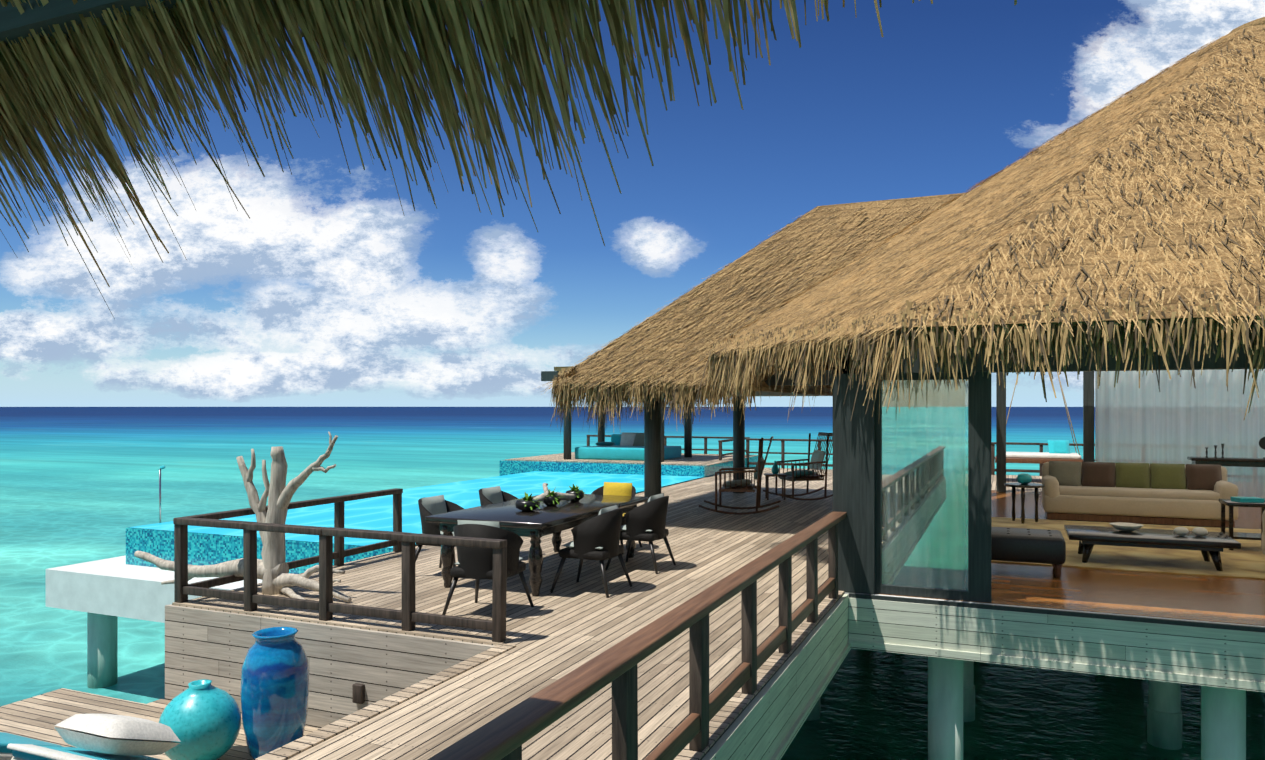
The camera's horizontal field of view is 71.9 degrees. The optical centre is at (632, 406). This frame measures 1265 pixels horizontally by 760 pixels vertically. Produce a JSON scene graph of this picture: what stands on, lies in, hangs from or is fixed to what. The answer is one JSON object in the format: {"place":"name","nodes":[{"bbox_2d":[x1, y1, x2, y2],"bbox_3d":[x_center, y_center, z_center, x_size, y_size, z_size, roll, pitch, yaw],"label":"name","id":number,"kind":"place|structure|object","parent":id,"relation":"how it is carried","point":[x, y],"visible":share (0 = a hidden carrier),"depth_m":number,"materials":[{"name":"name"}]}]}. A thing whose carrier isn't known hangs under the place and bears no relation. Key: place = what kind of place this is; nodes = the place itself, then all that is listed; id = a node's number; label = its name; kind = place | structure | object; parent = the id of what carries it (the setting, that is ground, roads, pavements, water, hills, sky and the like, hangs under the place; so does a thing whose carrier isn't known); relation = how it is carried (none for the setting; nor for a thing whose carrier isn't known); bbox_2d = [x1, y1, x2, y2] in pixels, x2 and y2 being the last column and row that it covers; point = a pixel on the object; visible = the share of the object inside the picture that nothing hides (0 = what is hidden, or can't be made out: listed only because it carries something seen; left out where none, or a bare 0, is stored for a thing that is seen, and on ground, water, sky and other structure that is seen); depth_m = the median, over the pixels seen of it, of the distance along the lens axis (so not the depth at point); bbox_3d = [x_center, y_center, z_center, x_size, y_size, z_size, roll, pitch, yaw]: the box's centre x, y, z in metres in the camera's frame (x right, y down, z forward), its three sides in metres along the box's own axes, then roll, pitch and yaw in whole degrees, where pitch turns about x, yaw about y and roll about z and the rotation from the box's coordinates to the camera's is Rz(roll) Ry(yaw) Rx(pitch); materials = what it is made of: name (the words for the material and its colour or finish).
{"place":"outdoors","nodes":[
{"label":"outdoors","id":0,"kind":"place"},
{"bbox_2d":[0,688,319,759],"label":"deck","id":1,"kind":"structure","parent":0,"point":[38,717],"depth_m":8.08,"materials":[{"name":"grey wood"}]},
{"bbox_2d":[0,732,62,759],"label":"sun lounger","id":2,"kind":"object","parent":1,"relation":"on","point":[6,739],"visible":0.48,"depth_m":5.78,"materials":[{"name":"teal fabric"}]},
{"bbox_2d":[7,714,180,759],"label":"cushion","id":3,"kind":"object","parent":1,"relation":"on","point":[103,737],"visible":1,"depth_m":5.32,"materials":[{"name":"turquoise fabric"},{"name":"white fabric"}]},
{"bbox_2d":[159,679,240,759],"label":"vase","id":4,"kind":"object","parent":1,"relation":"on","point":[201,719],"visible":0.96,"depth_m":6.75,"materials":[{"name":"teal ceramic"}]},
{"bbox_2d":[240,627,308,758],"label":"vase","id":5,"kind":"object","parent":1,"relation":"on","point":[274,691],"visible":0.81,"depth_m":6.90,"materials":[{"name":"blue ceramic"}]},
{"bbox_2d":[165,468,850,759],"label":"deck","id":6,"kind":"structure","parent":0,"point":[384,689],"depth_m":7.60,"materials":[{"name":"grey wood"}]},
{"bbox_2d":[134,432,351,602],"bbox_3d":[-4.064,1.097,9.084,2.916,1.693,0.421,0,0,23],"label":"driftwood sculpture","id":7,"kind":"object","parent":6,"relation":"on","point":[275,576],"visible":0.81,"depth_m":8.91,"materials":[{"name":"white wood"}]},
{"bbox_2d":[173,488,506,642],"bbox_3d":[-2.098,1.499,9.293,3.704,0.830,3.391,0,0,23],"label":"railing","id":8,"kind":"object","parent":6,"relation":"on","point":[326,607],"visible":0.81,"depth_m":7.85,"materials":[{"name":"brown wood"}]},
{"bbox_2d":[415,495,463,567],"bbox_3d":[-2.106,1.478,9.951,0.668,0.882,0.650,0,0,23],"label":"dining chair","id":9,"kind":"object","parent":6,"relation":"on","point":[433,505],"visible":0.31,"depth_m":9.85,"materials":[{"name":"fabric"}]},
{"bbox_2d":[442,520,533,614],"bbox_3d":[-1.335,1.478,8.112,0.650,0.883,0.668,0,0,18],"label":"dining chair","id":10,"kind":"object","parent":6,"relation":"on","point":[476,563],"visible":0.69,"depth_m":7.88,"materials":[{"name":"wicker"}]},
{"bbox_2d":[479,486,517,505],"bbox_3d":[-1.619,1.478,11.091,0.668,0.882,0.650,0,0,23],"label":"dining chair","id":11,"kind":"object","parent":6,"relation":"on","point":[491,495],"visible":0.33,"depth_m":11.10,"materials":[{"name":"fabric"}]},
{"bbox_2d":[425,494,647,596],"bbox_3d":[-0.988,1.534,10.148,1.400,0.760,2.780,0,0,23],"label":"dining table","id":12,"kind":"object","parent":6,"relation":"on","point":[536,525],"visible":0.83,"depth_m":9.21,"materials":[{"name":"black paint"}]},
{"bbox_2d":[515,483,586,511],"bbox_3d":[-0.987,1.032,10.178,0.499,0.245,1.497,0,0,23],"label":"table centrepiece","id":13,"kind":"object","parent":12,"relation":"on","point":[527,503],"visible":1,"depth_m":10.05,"materials":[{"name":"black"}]},
{"bbox_2d":[550,504,631,597],"bbox_3d":[-0.423,1.478,9.125,0.668,0.882,0.650,0,0,23],"label":"dining chair","id":14,"kind":"object","parent":6,"relation":"on","point":[597,537],"visible":1,"depth_m":8.87,"materials":[{"name":"wicker"}]},
{"bbox_2d":[591,482,641,554],"bbox_3d":[-0.279,1.478,11.684,0.650,0.883,0.668,0,0,23],"label":"dining chair","id":15,"kind":"object","parent":6,"relation":"on","point":[617,488],"visible":0.21,"depth_m":11.80,"materials":[{"name":"fabric"}]},
{"bbox_2d":[428,511,846,759],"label":"railing","id":16,"kind":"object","parent":6,"relation":"on","point":[506,735],"visible":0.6,"depth_m":4.68,"materials":[{"name":"brown wood"}]},
{"bbox_2d":[605,493,675,573],"bbox_3d":[0.103,1.478,10.357,0.668,0.882,0.650,0,0,23],"label":"dining chair","id":17,"kind":"object","parent":6,"relation":"on","point":[646,521],"visible":0.96,"depth_m":10.10,"materials":[{"name":"wicker"}]},
{"bbox_2d":[587,435,832,467],"bbox_3d":[3.234,1.458,27.140,11.790,0.910,3.102,0,0,23],"label":"railing","id":18,"kind":"object","parent":6,"relation":"on","point":[748,439],"visible":0.31,"depth_m":27.15,"materials":[{"name":"brown wood"}]},
{"bbox_2d":[644,370,832,502],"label":"wooden posts","id":19,"kind":"object","parent":6,"relation":"on","point":[652,453],"visible":0.21,"depth_m":14.24,"materials":[{"name":"black wood"}]},
{"bbox_2d":[535,193,963,431],"bbox_3d":[3.376,-1.524,15.696,7.863,4.186,7.446,0,0,23],"label":"veranda roof","id":20,"kind":"object","parent":19,"relation":"on","point":[653,355],"visible":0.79,"depth_m":14.18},
{"bbox_2d":[698,436,780,514],"bbox_3d":[1.936,1.220,15.659,1.415,1.351,0.875,0,0,11],"label":"rocking chair","id":21,"kind":"object","parent":6,"relation":"on","point":[739,485],"visible":1,"depth_m":15.35,"materials":[{"name":"brown wood"}]},
{"bbox_2d":[764,461,786,499],"bbox_3d":[2.943,1.519,17.979,0.420,0.790,0.420,0,0,3],"label":"side table","id":22,"kind":"object","parent":6,"relation":"on","point":[775,470],"visible":0.98,"depth_m":17.90,"materials":[{"name":"brown wood"}]},
{"bbox_2d":[762,432,832,499],"bbox_3d":[3.498,1.220,17.979,1.415,1.351,0.875,0,0,-15],"label":"rocking chair","id":23,"kind":"object","parent":6,"relation":"on","point":[816,461],"visible":0.94,"depth_m":17.86,"materials":[{"name":"brown wood"}]},
{"bbox_2d":[991,442,1094,491],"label":"deck","id":24,"kind":"structure","parent":6,"relation":"on","point":[1012,478],"depth_m":23.91,"materials":[{"name":"grey wood"}]},
{"bbox_2d":[0,0,1016,318],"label":"roof","id":25,"kind":"structure","parent":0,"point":[44,82],"depth_m":2.54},
{"bbox_2d":[0,0,273,49],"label":"roof beam","id":26,"kind":"structure","parent":25,"relation":"attached to","point":[15,24],"depth_m":2.69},
{"bbox_2d":[0,407,1264,759],"bbox_3d":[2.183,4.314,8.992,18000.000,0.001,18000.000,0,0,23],"label":"ocean water","id":27,"kind":"structure","parent":0,"point":[78,485],"depth_m":41.31,"materials":[{"name":"teal liquid"}]},
{"bbox_2d":[46,452,757,688],"bbox_3d":[-2.590,3.454,21.001,6.400,3.720,19.250,0,0,23],"label":"swimming pool","id":28,"kind":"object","parent":27,"relation":"in","point":[104,594],"visible":0.21,"depth_m":13.15,"materials":[{"name":"concrete"}]},
{"bbox_2d":[159,465,165,522],"bbox_3d":[-8.646,1.773,16.002,0.214,1.382,0.095,0,0,35],"label":"outdoor shower","id":29,"kind":"object","parent":28,"relation":"on","point":[162,467],"visible":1,"depth_m":16.06,"materials":[{"name":"silver metal"}]},
{"bbox_2d":[130,471,700,547],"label":"pool water","id":30,"kind":"structure","parent":28,"relation":"in","point":[374,513],"depth_m":17.34,"materials":[{"name":"teal liquid"}]},
{"bbox_2d":[541,366,691,461],"bbox_3d":[-0.271,0.254,26.888,4.350,2.880,3.200,0,0,23],"label":"pavilion","id":31,"kind":"object","parent":28,"relation":"on","point":[547,375],"visible":0.19,"depth_m":26.43,"materials":[{"name":"black wood"}]},
{"bbox_2d":[575,433,680,460],"bbox_3d":[-0.105,1.210,26.831,2.700,0.768,2.125,0,0,23],"label":"daybed","id":32,"kind":"object","parent":28,"relation":"on","point":[626,446],"visible":0.81,"depth_m":26.23,"materials":[{"name":"teal fabric"}]},
{"bbox_2d":[806,656,1245,759],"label":"support pillars","id":33,"kind":"structure","parent":27,"relation":"in","point":[951,697],"depth_m":8.97,"materials":[{"name":"concrete"}]},
{"bbox_2d":[991,527,1065,577],"bbox_3d":[4.510,1.684,10.195,0.950,0.460,0.750,0,0,23],"label":"ottoman","id":34,"kind":"object","parent":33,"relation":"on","point":[1044,546],"visible":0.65,"depth_m":9.85,"materials":[{"name":"leather"}]},
{"bbox_2d":[1041,461,1237,526],"bbox_3d":[8.369,1.424,14.572,2.770,0.940,0.973,0,0,23],"label":"sofa","id":35,"kind":"object","parent":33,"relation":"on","point":[1172,494],"visible":0.94,"depth_m":14.36,"materials":[{"name":"beige fabric"}]},
{"bbox_2d":[0,0,1264,406],"label":"sky","id":36,"kind":"structure","parent":0,"point":[329,294],"materials":[{"name":"blue"}]},
{"bbox_2d":[844,490,1264,691],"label":"floor platform","id":37,"kind":"structure","parent":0,"point":[1201,630],"depth_m":8.39,"materials":[{"name":"wood"}]},
{"bbox_2d":[833,340,1264,602],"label":"door frame","id":38,"kind":"object","parent":37,"relation":"on","point":[857,467],"visible":0.52,"depth_m":8.89,"materials":[{"name":"black wood"}]},
{"bbox_2d":[882,379,967,590],"bbox_3d":[2.934,0.779,8.778,0.830,2.090,0.015,0,0,23],"label":"glass door","id":39,"kind":"structure","parent":38,"relation":"in","point":[925,490],"depth_m":8.77,"materials":[{"name":"teal glass"}]},
{"bbox_2d":[691,17,1264,420],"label":"thatched roof","id":40,"kind":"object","parent":38,"relation":"on","point":[1134,218],"visible":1,"depth_m":8.59,"materials":[{"name":"beige plant"}]},
{"bbox_2d":[995,373,1082,463],"bbox_3d":[10.338,0.167,22.257,2.000,2.514,1.200,0,0,23],"label":"swing bed","id":41,"kind":"object","parent":40,"relation":"hanging from","point":[1059,450],"visible":0.71,"depth_m":21.93,"materials":[{"name":"white fabric"}]},
{"bbox_2d":[1095,369,1264,499],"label":"curtain","id":42,"kind":"object","parent":40,"relation":"hanging from","point":[1176,419],"visible":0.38,"depth_m":18.01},
{"bbox_2d":[991,517,1264,579],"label":"rug","id":43,"kind":"object","parent":37,"relation":"on","point":[1247,560],"visible":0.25,"depth_m":10.97,"materials":[{"name":"beige carpet"}]},
{"bbox_2d":[1004,473,1044,523],"bbox_3d":[6.431,1.509,14.324,0.600,0.810,0.600,0,0,23],"label":"round side table","id":44,"kind":"object","parent":43,"relation":"on","point":[1024,480],"visible":0.94,"depth_m":14.25,"materials":[{"name":"black paint"}]},
{"bbox_2d":[1064,522,1240,570],"bbox_3d":[6.276,1.679,10.662,1.750,0.481,0.950,0,0,23],"label":"coffee table","id":45,"kind":"object","parent":43,"relation":"on","point":[1205,542],"visible":0.98,"depth_m":10.41,"materials":[{"name":"black paint"}]},
{"bbox_2d":[1219,497,1264,549],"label":"end table","id":46,"kind":"object","parent":43,"relation":"on","point":[1245,502],"visible":0.88,"depth_m":11.55,"materials":[{"name":"black paint"}]},
{"bbox_2d":[1262,510,1264,554],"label":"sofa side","id":47,"kind":"object","parent":43,"relation":"on","point":[1263,534],"visible":1,"depth_m":10.39,"materials":[{"name":"brown fabric"}]},
{"bbox_2d":[1187,437,1264,466],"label":"console table","id":48,"kind":"object","parent":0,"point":[1238,461],"visible":0.71,"depth_m":17.20,"materials":[{"name":"black paint"}]}
]}

